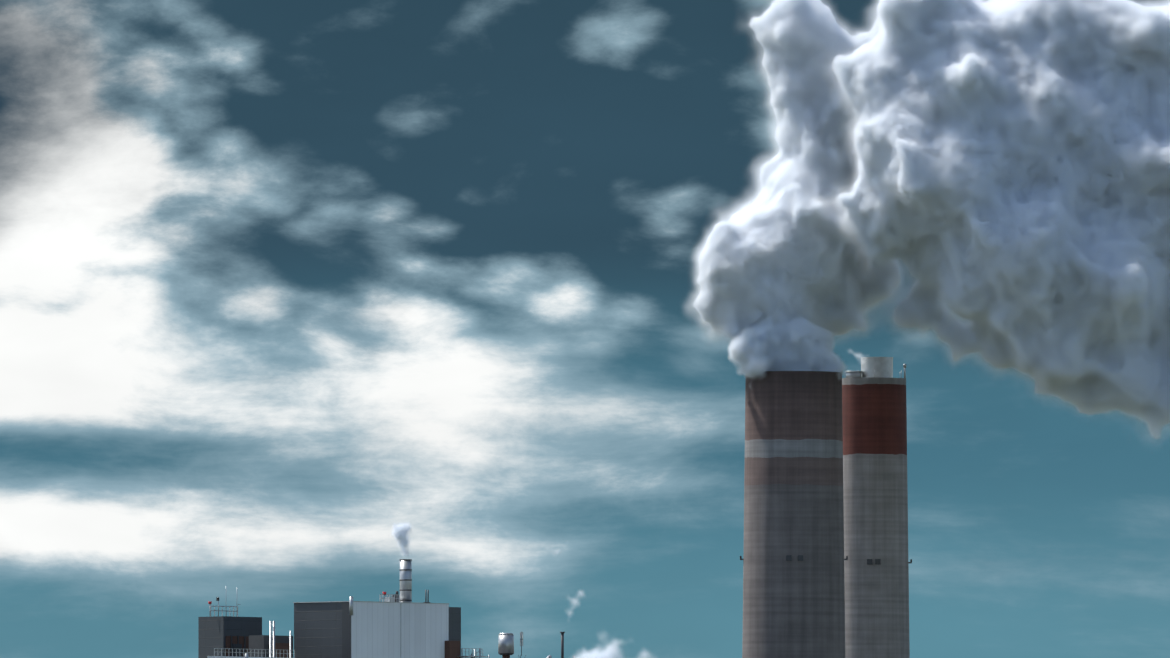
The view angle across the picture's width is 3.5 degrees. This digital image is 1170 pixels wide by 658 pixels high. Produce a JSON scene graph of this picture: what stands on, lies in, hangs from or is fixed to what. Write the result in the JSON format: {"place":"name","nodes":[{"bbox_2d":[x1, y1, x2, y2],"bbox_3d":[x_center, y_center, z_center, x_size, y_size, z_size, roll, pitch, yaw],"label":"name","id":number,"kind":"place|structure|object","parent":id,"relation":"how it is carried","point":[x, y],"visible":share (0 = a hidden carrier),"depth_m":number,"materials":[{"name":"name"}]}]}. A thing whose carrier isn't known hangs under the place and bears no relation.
{"place":"outdoors","nodes":[
{"label":"outdoors","id":0,"kind":"place"},
{"bbox_2d":[198,559,574,657],"bbox_3d":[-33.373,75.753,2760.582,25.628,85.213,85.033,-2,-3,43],"label":"building","id":1,"kind":"structure","parent":0,"point":[401,625],"depth_m":2754.71,"materials":[{"name":"grey metal"}]},
{"bbox_2d":[0,0,1169,657],"label":"sky","id":2,"kind":"structure","parent":0,"point":[300,300],"materials":[{"name":"blue"}]},
{"bbox_2d":[742,371,844,657],"bbox_3d":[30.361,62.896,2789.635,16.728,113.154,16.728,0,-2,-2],"label":"chimney","id":3,"kind":"object","parent":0,"point":[793,501],"visible":1,"depth_m":2784.86,"materials":[{"name":"concrete"}]},
{"bbox_2d":[740,555,847,560],"bbox_3d":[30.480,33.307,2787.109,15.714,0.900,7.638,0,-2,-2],"label":"warning lights","id":4,"kind":"object","parent":3,"relation":"attached to","point":[789,557],"visible":0.9,"depth_m":2783.36},
{"bbox_2d":[842,377,909,657],"bbox_3d":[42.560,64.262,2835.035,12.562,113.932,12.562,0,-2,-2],"label":"chimney","id":5,"kind":"object","parent":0,"point":[875,486],"visible":1,"depth_m":2832.05,"materials":[{"name":"concrete"}]},
{"bbox_2d":[844,357,905,377],"bbox_3d":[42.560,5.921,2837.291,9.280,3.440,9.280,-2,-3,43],"label":"chimney flues","id":6,"kind":"object","parent":5,"relation":"on","point":[877,367],"visible":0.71,"depth_m":2835.27,"materials":[{"name":"metal"}]},
{"bbox_2d":[867,559,911,564],"bbox_3d":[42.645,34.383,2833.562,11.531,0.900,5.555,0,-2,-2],"label":"warning lights","id":7,"kind":"object","parent":5,"relation":"attached to","point":[877,561],"visible":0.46,"depth_m":2830.85}
]}

